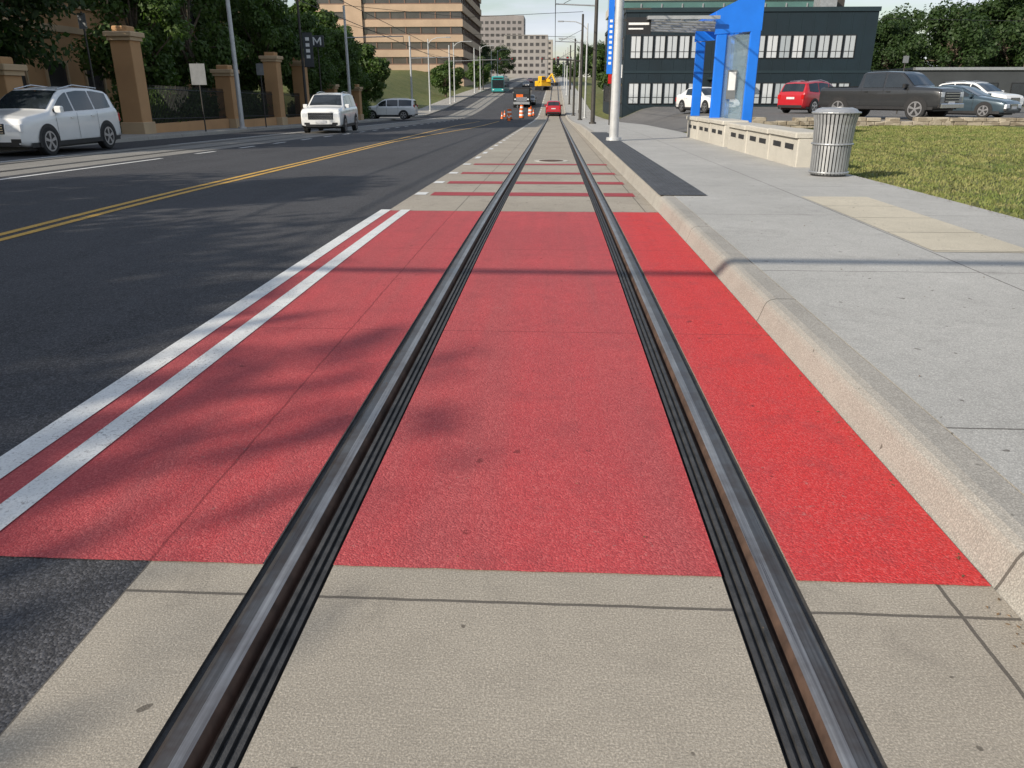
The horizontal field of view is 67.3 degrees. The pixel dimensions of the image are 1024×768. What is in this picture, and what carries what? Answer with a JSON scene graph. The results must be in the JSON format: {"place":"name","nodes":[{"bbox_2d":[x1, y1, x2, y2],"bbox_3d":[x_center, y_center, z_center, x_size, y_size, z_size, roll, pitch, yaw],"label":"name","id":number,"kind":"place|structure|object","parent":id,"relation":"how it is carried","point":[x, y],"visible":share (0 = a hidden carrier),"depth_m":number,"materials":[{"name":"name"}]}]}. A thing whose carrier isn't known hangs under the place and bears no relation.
{"place":"outdoors","nodes":[
{"label":"outdoors","id":0,"kind":"place"},
{"bbox_2d":[0,78,519,151],"bbox_3d":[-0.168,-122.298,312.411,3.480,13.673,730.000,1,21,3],"label":"sidewalk","id":1,"kind":"structure","parent":0,"point":[441,105],"depth_m":42.90,"materials":[{"name":"concrete"}]},
{"bbox_2d":[0,56,27,98],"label":"stucco column","id":2,"kind":"structure","parent":1,"relation":"on","point":[11,74],"depth_m":24.31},
{"bbox_2d":[77,11,95,89],"bbox_3d":[-14.851,-10.871,27.228,0.280,4.200,0.080,1,21,3],"label":"street lamp","id":3,"kind":"object","parent":1,"relation":"on","point":[82,23],"visible":0.7,"depth_m":26.64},
{"bbox_2d":[102,26,156,133],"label":"stucco column","id":4,"kind":"structure","parent":1,"relation":"on","point":[125,46],"depth_m":31.80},
{"bbox_2d":[147,85,229,132],"bbox_3d":[-15.623,-13.196,37.155,0.300,2.292,8.901,1,21,3],"label":"iron fence","id":5,"kind":"object","parent":1,"relation":"on","point":[221,121],"visible":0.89,"depth_m":36.95,"materials":[{"name":"metal"}]},
{"bbox_2d":[189,62,206,130],"bbox_3d":[-14.306,-13.190,35.420,0.700,3.000,0.080,1,21,3],"label":"bus stop sign","id":6,"kind":"object","parent":1,"relation":"on","point":[197,74],"visible":1,"depth_m":35.06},
{"bbox_2d":[210,65,239,127],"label":"stucco column","id":7,"kind":"structure","parent":1,"relation":"on","point":[223,75],"depth_m":41.12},
{"bbox_2d":[240,90,276,126],"bbox_3d":[-15.168,-16.126,45.336,0.300,2.291,6.501,1,21,3],"label":"iron fence","id":8,"kind":"object","parent":1,"relation":"on","point":[271,120],"visible":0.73,"depth_m":45.71,"materials":[{"name":"metal"}]},
{"bbox_2d":[256,62,266,126],"bbox_3d":[-13.888,-16.084,42.866,0.400,3.400,0.080,1,21,3],"label":"street sign","id":9,"kind":"object","parent":1,"relation":"on","point":[259,69],"visible":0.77,"depth_m":42.42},
{"bbox_2d":[225,0,317,127],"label":"catenary pole","id":10,"kind":"object","parent":1,"relation":"on","point":[236,78],"visible":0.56,"depth_m":39.99,"materials":[{"name":"metal"}]},
{"bbox_2d":[299,0,555,64],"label":"overhead contact wire","id":11,"kind":"object","parent":10,"relation":"attached to","point":[407,33],"visible":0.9,"depth_m":49.96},
{"bbox_2d":[344,5,582,36],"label":"span wires","id":12,"kind":"object","parent":10,"relation":"attached to","point":[467,17],"visible":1,"depth_m":62.50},
{"bbox_2d":[258,52,287,124],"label":"stucco column","id":13,"kind":"structure","parent":1,"relation":"on","point":[271,61],"depth_m":48.00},
{"bbox_2d":[283,92,301,123],"bbox_3d":[-14.828,-18.308,51.450,0.300,2.291,4.501,1,21,3],"label":"iron fence","id":14,"kind":"object","parent":1,"relation":"on","point":[294,120],"visible":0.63,"depth_m":51.84,"materials":[{"name":"metal"}]},
{"bbox_2d":[289,57,309,116],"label":"stucco column","id":15,"kind":"structure","parent":1,"relation":"on","point":[297,76],"depth_m":53.06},
{"bbox_2d":[296,0,313,104],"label":"banner pole","id":16,"kind":"object","parent":1,"relation":"on","point":[306,48],"visible":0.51,"depth_m":49.82,"materials":[{"name":"metal"}]},
{"bbox_2d":[312,35,323,92],"bbox_3d":[-13.039,-20.655,52.330,0.900,5.600,0.135,1,21,3],"label":"transit stop sign","id":17,"kind":"object","parent":1,"relation":"on","point":[317,41],"visible":0.7,"depth_m":51.46,"materials":[{"name":"metal"}]},
{"bbox_2d":[324,84,338,92],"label":"stucco column","id":18,"kind":"structure","parent":1,"relation":"on","point":[334,89],"depth_m":60.18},
{"bbox_2d":[351,84,363,119],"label":"stucco column","id":19,"kind":"structure","parent":1,"relation":"on","point":[356,91],"depth_m":67.95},
{"bbox_2d":[342,5,403,93],"bbox_3d":[-10.991,-25.563,61.610,4.839,8.600,0.439,1,21,3],"label":"catenary pole","id":20,"kind":"object","parent":1,"relation":"on","point":[347,59],"visible":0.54,"depth_m":60.96,"materials":[{"name":"metal"}]},
{"bbox_2d":[409,36,449,98],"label":"catenary pole","id":21,"kind":"object","parent":1,"relation":"on","point":[410,58],"visible":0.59,"depth_m":88.22,"materials":[{"name":"metal"}]},
{"bbox_2d":[427,37,450,110],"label":"street lamp","id":22,"kind":"object","parent":1,"relation":"on","point":[429,71],"visible":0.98,"depth_m":102.63,"materials":[{"name":"metal"}]},
{"bbox_2d":[453,41,471,101],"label":"street lamp","id":23,"kind":"object","parent":1,"relation":"on","point":[453,66],"visible":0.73,"depth_m":125.42,"materials":[{"name":"metal"}]},
{"bbox_2d":[448,45,478,103],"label":"catenary pole","id":24,"kind":"object","parent":1,"relation":"on","point":[449,54],"visible":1,"depth_m":120.92,"materials":[{"name":"metal"}]},
{"bbox_2d":[0,78,527,176],"bbox_3d":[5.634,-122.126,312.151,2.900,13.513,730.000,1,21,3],"label":"track lane","id":25,"kind":"structure","parent":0,"point":[81,158],"depth_m":24.35,"materials":[{"name":"concrete"}]},
{"bbox_2d":[0,79,523,171],"bbox_3d":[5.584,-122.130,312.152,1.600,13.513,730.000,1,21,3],"label":"tram rails","id":26,"kind":"object","parent":25,"relation":"on","point":[210,142],"visible":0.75,"depth_m":24.30,"materials":[{"name":"metal"}]},
{"bbox_2d":[301,91,358,132],"bbox_3d":[-9.451,-14.207,40.119,2.344,1.983,5.242,0,21,-1],"label":"suv","id":27,"kind":"object","parent":25,"relation":"on","point":[321,111],"visible":1,"depth_m":38.58,"materials":[{"name":"white metal"}]},
{"bbox_2d":[492,75,508,92],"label":"tram","id":28,"kind":"object","parent":25,"relation":"on","point":[500,83],"visible":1,"depth_m":160.88,"materials":[{"name":"teal metal"}]},
{"bbox_2d":[0,77,551,733],"bbox_3d":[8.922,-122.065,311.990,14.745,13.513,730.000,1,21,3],"label":"asphalt road","id":29,"kind":"structure","parent":0,"point":[90,307],"depth_m":7.18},
{"bbox_2d":[0,84,120,154],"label":"parked suv","id":30,"kind":"object","parent":29,"relation":"on","point":[44,120],"visible":1,"depth_m":21.46,"materials":[{"name":"white metal"}]},
{"bbox_2d":[0,118,457,179],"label":"white lane line","id":31,"kind":"object","parent":29,"relation":"on","point":[150,159],"visible":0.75,"depth_m":19.24,"materials":[{"name":"paint"}]},
{"bbox_2d":[0,121,498,240],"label":"yellow centre line","id":32,"kind":"object","parent":29,"relation":"on","point":[50,226],"visible":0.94,"depth_m":10.99,"materials":[{"name":"paint"}]},
{"bbox_2d":[366,98,417,119],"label":"crossing suv","id":33,"kind":"object","parent":29,"relation":"on","point":[404,108],"visible":0.89,"depth_m":75.10,"materials":[{"name":"white metal"}]},
{"bbox_2d":[513,87,531,107],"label":"dump truck","id":34,"kind":"object","parent":29,"relation":"on","point":[526,92],"visible":0.89,"depth_m":114.38,"materials":[{"name":"grey metal"}]},
{"bbox_2d":[535,73,557,89],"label":"excavator","id":35,"kind":"object","parent":29,"relation":"on","point":[542,81],"visible":0.97,"depth_m":175.62,"materials":[{"name":"yellow metal"}]},
{"bbox_2d":[121,70,1023,219],"bbox_3d":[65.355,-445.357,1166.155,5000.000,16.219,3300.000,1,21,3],"label":"ground","id":36,"kind":"structure","parent":0,"point":[397,82],"depth_m":80.86,"materials":[{"name":"green plant"}]},
{"bbox_2d":[0,0,96,74],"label":"deciduous tree","id":37,"kind":"object","parent":36,"relation":"on","point":[16,46],"visible":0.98,"depth_m":26.29,"materials":[{"name":"green plant"}]},
{"bbox_2d":[3,0,238,128],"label":"stucco apartment building","id":38,"kind":"structure","parent":36,"relation":"on","point":[70,73],"depth_m":38.06,"materials":[{"name":"brown"}]},
{"bbox_2d":[68,0,194,93],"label":"deciduous tree","id":39,"kind":"object","parent":36,"relation":"on","point":[159,25],"visible":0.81,"depth_m":35.60,"materials":[{"name":"green plant"}]},
{"bbox_2d":[107,84,272,132],"bbox_3d":[-16.333,-14.546,40.746,2.377,2.305,16.457,1,21,3],"label":"hedge","id":40,"kind":"object","parent":36,"relation":"on","point":[115,96],"visible":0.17,"depth_m":37.43,"materials":[{"name":"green plant"}]},
{"bbox_2d":[137,0,245,89],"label":"deciduous tree","id":41,"kind":"object","parent":36,"relation":"on","point":[201,51],"visible":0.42,"depth_m":43.11,"materials":[{"name":"green plant"}]},
{"bbox_2d":[193,0,281,98],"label":"deciduous tree","id":42,"kind":"object","parent":36,"relation":"on","point":[201,21],"visible":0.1,"depth_m":51.92,"materials":[{"name":"green plant"}]},
{"bbox_2d":[214,0,303,117],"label":"deciduous tree","id":43,"kind":"object","parent":36,"relation":"on","point":[274,29],"visible":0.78,"depth_m":48.59,"materials":[{"name":"green plant"}]},
{"bbox_2d":[282,9,340,96],"bbox_3d":[-15.823,-23.950,58.573,5.346,8.273,5.222,-6,22,-17],"label":"deciduous tree","id":44,"kind":"object","parent":36,"relation":"on","point":[308,20],"visible":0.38,"depth_m":57.95,"materials":[{"name":"green plant"}]},
{"bbox_2d":[283,0,339,33],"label":"deciduous tree","id":45,"kind":"object","parent":36,"relation":"on","point":[329,20],"visible":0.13,"depth_m":94.88,"materials":[{"name":"green plant"}]},
{"bbox_2d":[287,100,374,118],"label":"hedge","id":46,"kind":"object","parent":36,"relation":"on","point":[365,104],"visible":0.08,"depth_m":73.89,"materials":[{"name":"green plant"}]},
{"bbox_2d":[311,26,363,92],"bbox_3d":[-15.104,-25.897,64.583,5.049,7.860,4.931,0,21,0],"label":"deciduous tree","id":47,"kind":"object","parent":36,"relation":"on","point":[335,49],"visible":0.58,"depth_m":64.01,"materials":[{"name":"green plant"}]},
{"bbox_2d":[314,28,370,92],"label":"deciduous tree","id":48,"kind":"object","parent":36,"relation":"on","point":[363,82],"visible":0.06,"depth_m":71.08,"materials":[{"name":"green plant"}]},
{"bbox_2d":[338,25,376,54],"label":"deciduous tree","id":49,"kind":"object","parent":36,"relation":"on","point":[351,31],"visible":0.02,"depth_m":103.56,"materials":[{"name":"green plant"}]},
{"bbox_2d":[248,0,481,85],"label":"office building","id":50,"kind":"structure","parent":36,"relation":"on","point":[417,27],"depth_m":183.55,"materials":[{"name":"beige concrete"}]},
{"bbox_2d":[353,44,390,101],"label":"deciduous tree","id":51,"kind":"object","parent":36,"relation":"on","point":[376,67],"visible":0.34,"depth_m":85.52,"materials":[{"name":"green plant"}]},
{"bbox_2d":[430,60,465,96],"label":"deciduous tree","id":52,"kind":"object","parent":36,"relation":"on","point":[439,77],"visible":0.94,"depth_m":139.58,"materials":[{"name":"green plant"}]},
{"bbox_2d":[464,56,491,89],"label":"deciduous tree","id":53,"kind":"object","parent":36,"relation":"on","point":[486,68],"visible":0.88,"depth_m":176.01,"materials":[{"name":"green plant"}]},
{"bbox_2d":[481,41,495,70],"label":"deciduous tree","id":54,"kind":"object","parent":36,"relation":"on","point":[486,50],"visible":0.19,"depth_m":239.50,"materials":[{"name":"green plant"}]},
{"bbox_2d":[488,44,515,74],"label":"deciduous tree","id":55,"kind":"object","parent":36,"relation":"on","point":[504,53],"visible":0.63,"depth_m":275.92,"materials":[{"name":"green plant"}]},
{"bbox_2d":[480,15,524,75],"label":"distant building","id":56,"kind":"structure","parent":36,"relation":"on","point":[494,29],"depth_m":428.59,"materials":[{"name":"white concrete"}]},
{"bbox_2d":[0,77,1023,767],"bbox_3d":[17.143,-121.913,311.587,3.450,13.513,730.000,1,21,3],"label":"track slab","id":57,"kind":"structure","parent":36,"relation":"on","point":[396,667],"depth_m":1.98,"materials":[{"name":"concrete"}]},
{"bbox_2d":[0,209,408,529],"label":"double white line","id":58,"kind":"object","parent":57,"relation":"on","point":[24,498],"visible":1,"depth_m":3.84,"materials":[{"name":"paint"}]},
{"bbox_2d":[138,84,552,767],"bbox_3d":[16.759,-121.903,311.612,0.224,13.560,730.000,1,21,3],"label":"tram rail","id":59,"kind":"object","parent":57,"relation":"on","point":[214,718],"visible":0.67,"depth_m":2.38,"materials":[{"name":"metal"}]},
{"bbox_2d":[414,94,545,194],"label":"white dash marking","id":60,"kind":"object","parent":57,"relation":"on","point":[421,193],"visible":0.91,"depth_m":15.54,"materials":[{"name":"paint"}]},
{"bbox_2d":[0,210,990,585],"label":"red lane marking","id":61,"kind":"object","parent":57,"relation":"on","point":[534,432],"visible":1,"depth_m":3.29,"materials":[{"name":"paint"}]},
{"bbox_2d":[431,164,634,196],"bbox_3d":[0.478,-3.968,14.690,3.060,0.101,6.900,1,21,3],"label":"red bar marking","id":62,"kind":"object","parent":57,"relation":"on","point":[520,193],"visible":1,"depth_m":13.31,"materials":[{"name":"paint"}]},
{"bbox_2d":[534,159,567,161],"bbox_3d":[0.961,-5.475,18.857,0.840,0.010,0.840,1,21,3],"label":"manhole cover","id":63,"kind":"object","parent":57,"relation":"on","point":[550,160],"visible":1,"depth_m":18.88,"materials":[{"name":"metal"}]},
{"bbox_2d":[545,100,561,115],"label":"red hatchback","id":64,"kind":"object","parent":57,"relation":"on","point":[553,106],"visible":1,"depth_m":94.60,"materials":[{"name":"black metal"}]},
{"bbox_2d":[269,177,1023,647],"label":"leaf litter","id":65,"kind":"object","parent":57,"relation":"on","point":[863,445],"visible":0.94,"depth_m":2.88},
{"bbox_2d":[556,77,887,767],"bbox_3d":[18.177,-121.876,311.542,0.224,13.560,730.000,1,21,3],"label":"tram rail","id":66,"kind":"object","parent":57,"relation":"on","point":[816,718],"visible":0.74,"depth_m":2.38,"materials":[{"name":"metal"}]},
{"bbox_2d":[504,35,547,77],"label":"distant building","id":67,"kind":"structure","parent":36,"relation":"on","point":[529,52],"depth_m":386.62,"materials":[{"name":"white concrete"}]},
{"bbox_2d":[548,40,552,76],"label":"distant building","id":68,"kind":"structure","parent":36,"relation":"on","point":[550,56],"depth_m":515.20,"materials":[{"name":"beige concrete"}]},
{"bbox_2d":[553,58,591,76],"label":"distant trees","id":69,"kind":"object","parent":36,"relation":"on","point":[559,70],"visible":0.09,"depth_m":587.92,"materials":[{"name":"green plant"}]},
{"bbox_2d":[572,42,592,79],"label":"deciduous tree","id":70,"kind":"object","parent":36,"relation":"on","point":[590,49],"visible":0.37,"depth_m":291.14,"materials":[{"name":"green plant"}]},
{"bbox_2d":[583,40,604,73],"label":"deciduous tree","id":71,"kind":"object","parent":36,"relation":"on","point":[599,46],"visible":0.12,"depth_m":237.30,"materials":[{"name":"green plant"}]},
{"bbox_2d":[590,49,604,90],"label":"deciduous tree","id":72,"kind":"object","parent":36,"relation":"on","point":[600,61],"visible":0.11,"depth_m":99.62,"materials":[{"name":"green plant"}]},
{"bbox_2d":[604,0,813,44],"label":"glass office building","id":73,"kind":"structure","parent":36,"relation":"on","point":[695,3],"depth_m":107.02,"materials":[{"name":"concrete"}]},
{"bbox_2d":[603,0,881,117],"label":"dark office building","id":74,"kind":"structure","parent":36,"relation":"on","point":[832,42],"depth_m":68.10,"materials":[{"name":"black metal"}]},
{"bbox_2d":[558,78,1023,621],"bbox_3d":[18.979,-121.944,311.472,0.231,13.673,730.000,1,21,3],"label":"kerb","id":75,"kind":"structure","parent":36,"relation":"on","point":[966,498],"depth_m":3.20,"materials":[{"name":"concrete"}]},
{"bbox_2d":[752,117,1023,127],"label":"stone retaining wall","id":76,"kind":"structure","parent":36,"relation":"on","point":[801,122],"depth_m":30.30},
{"bbox_2d":[871,14,919,70],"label":"deciduous tree","id":77,"kind":"object","parent":36,"relation":"on","point":[890,37],"visible":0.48,"depth_m":92.06,"materials":[{"name":"green plant"}]},
{"bbox_2d":[877,3,936,66],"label":"deciduous tree","id":78,"kind":"object","parent":36,"relation":"on","point":[909,17],"visible":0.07,"depth_m":98.02,"materials":[{"name":"green plant"}]},
{"bbox_2d":[878,18,1004,20],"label":"utility wires","id":79,"kind":"object","parent":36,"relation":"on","point":[941,19],"visible":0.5,"depth_m":83.08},
{"bbox_2d":[871,67,1023,105],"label":"commercial building","id":80,"kind":"structure","parent":36,"relation":"on","point":[1008,79],"depth_m":72.28,"materials":[{"name":"metal"}]},
{"bbox_2d":[894,0,1001,68],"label":"deciduous tree","id":81,"kind":"object","parent":36,"relation":"on","point":[962,30],"visible":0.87,"depth_m":87.53,"materials":[{"name":"green plant"}]},
{"bbox_2d":[953,0,1023,66],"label":"deciduous tree","id":82,"kind":"object","parent":36,"relation":"on","point":[1010,13],"visible":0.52,"depth_m":89.53,"materials":[{"name":"green plant"}]},
{"bbox_2d":[282,0,993,76],"label":"sky","id":83,"kind":"structure","parent":0,"point":[536,23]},
{"bbox_2d":[558,77,1023,493],"bbox_3d":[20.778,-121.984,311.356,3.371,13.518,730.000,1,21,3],"label":"sidewalk","id":84,"kind":"structure","parent":0,"point":[953,338],"depth_m":5.61,"materials":[{"name":"concrete"}]},
{"bbox_2d":[559,45,570,103],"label":"catenary pole","id":85,"kind":"object","parent":84,"relation":"on","point":[569,74],"visible":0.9,"depth_m":118.38,"materials":[{"name":"metal"}]},
{"bbox_2d":[556,38,575,115],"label":"catenary pole","id":86,"kind":"object","parent":84,"relation":"on","point":[573,107],"visible":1,"depth_m":90.71,"materials":[{"name":"metal"}]},
{"bbox_2d":[557,54,580,112],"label":"traffic light","id":87,"kind":"object","parent":84,"relation":"on","point":[567,62],"visible":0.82,"depth_m":96.58,"materials":[{"name":"black metal"}]},
{"bbox_2d":[555,14,583,119],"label":"catenary pole","id":88,"kind":"object","parent":84,"relation":"on","point":[581,76],"visible":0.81,"depth_m":66.28,"materials":[{"name":"metal"}]},
{"bbox_2d":[558,21,587,117],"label":"street lamp","id":89,"kind":"object","parent":84,"relation":"on","point":[585,67],"visible":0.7,"depth_m":78.40,"materials":[{"name":"metal"}]},
{"bbox_2d":[556,0,598,123],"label":"catenary pole","id":90,"kind":"object","parent":84,"relation":"on","point":[593,97],"visible":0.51,"depth_m":43.99,"materials":[{"name":"metal"}]},
{"bbox_2d":[608,74,611,124],"bbox_3d":[5.234,-15.189,41.063,0.300,2.600,0.080,1,21,3],"label":"street sign","id":91,"kind":"object","parent":84,"relation":"on","point":[610,79],"visible":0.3,"depth_m":40.86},
{"bbox_2d":[606,0,650,140],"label":"catenary pole","id":92,"kind":"object","parent":84,"relation":"on","point":[638,25],"visible":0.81,"depth_m":22.23,"materials":[{"name":"metal"}]},
{"bbox_2d":[591,132,705,194],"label":"tactile paving","id":93,"kind":"structure","parent":84,"relation":"on","point":[657,178],"depth_m":13.19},
{"bbox_2d":[686,116,708,139],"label":"concrete bench wall","id":94,"kind":"structure","parent":84,"relation":"on","point":[692,129],"depth_m":24.67,"materials":[{"name":"beige concrete"}]},
{"bbox_2d":[647,0,764,122],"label":"tram shelter","id":95,"kind":"object","parent":84,"relation":"on","point":[724,27],"visible":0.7,"depth_m":22.53,"materials":[{"name":"blue metal"}]},
{"bbox_2d":[697,117,728,142],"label":"concrete bench wall","id":96,"kind":"structure","parent":84,"relation":"on","point":[704,125],"depth_m":22.76,"materials":[{"name":"beige concrete"}]},
{"bbox_2d":[709,119,748,146],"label":"concrete bench wall","id":97,"kind":"structure","parent":84,"relation":"on","point":[719,131],"depth_m":20.65,"materials":[{"name":"beige concrete"}]},
{"bbox_2d":[727,122,767,152],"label":"concrete bench wall","id":98,"kind":"structure","parent":84,"relation":"on","point":[737,137],"depth_m":18.63,"materials":[{"name":"beige concrete"}]},
{"bbox_2d":[745,125,792,158],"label":"concrete bench wall","id":99,"kind":"structure","parent":84,"relation":"on","point":[758,141],"depth_m":16.74,"materials":[{"name":"beige concrete"}]},
{"bbox_2d":[768,128,813,166],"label":"concrete bench wall","id":100,"kind":"structure","parent":84,"relation":"on","point":[792,147],"depth_m":14.44,"materials":[{"name":"beige concrete"}]},
{"bbox_2d":[808,107,861,176],"bbox_3d":[5.195,-3.925,12.463,0.753,1.055,0.753,1,21,3],"label":"trash can","id":101,"kind":"object","parent":84,"relation":"on","point":[832,143],"visible":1,"depth_m":12.24,"materials":[{"name":"silver metal"}]},
{"bbox_2d":[801,196,1023,252],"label":"stone slab inlay","id":102,"kind":"object","parent":84,"relation":"on","point":[933,234],"visible":1,"depth_m":7.56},
{"bbox_2d":[619,107,1023,131],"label":"parking lot","id":103,"kind":"structure","parent":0,"point":[672,118],"depth_m":45.03,"materials":[{"name":"asphalt"}]},
{"bbox_2d":[675,87,739,112],"bbox_3d":[11.740,-17.157,46.382,2.139,1.473,4.742,-6,22,-16],"label":"parked sedan","id":104,"kind":"object","parent":103,"relation":"on","point":[683,101],"visible":0.57,"depth_m":45.72,"materials":[{"name":"white metal"}]},
{"bbox_2d":[777,80,832,112],"bbox_3d":[18.131,-17.203,46.008,4.942,1.844,2.259,-15,25,-34],"label":"red suv","id":105,"kind":"object","parent":103,"relation":"on","point":[800,95],"visible":0.63,"depth_m":44.56,"materials":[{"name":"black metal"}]},
{"bbox_2d":[818,71,963,119],"bbox_3d":[17.134,-13.128,34.942,2.352,2.023,5.910,-14,25,-32],"label":"pickup truck","id":106,"kind":"object","parent":103,"relation":"on","point":[914,94],"visible":0.94,"depth_m":33.86,"materials":[{"name":"black metal"}]},
{"bbox_2d":[923,85,1021,117],"bbox_3d":[21.954,-13.780,37.451,2.139,1.473,4.742,-15,25,-34],"label":"parked sedan","id":107,"kind":"object","parent":103,"relation":"on","point":[979,103],"visible":0.56,"depth_m":36.16,"materials":[{"name":"metal"}]},
{"bbox_2d":[939,80,1023,107],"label":"parked suv","id":108,"kind":"object","parent":103,"relation":"on","point":[988,87],"visible":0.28,"depth_m":46.38,"materials":[{"name":"white metal"}]},
{"bbox_2d":[684,125,1023,218],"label":"grass","id":109,"kind":"structure","parent":0,"point":[960,130],"depth_m":16.48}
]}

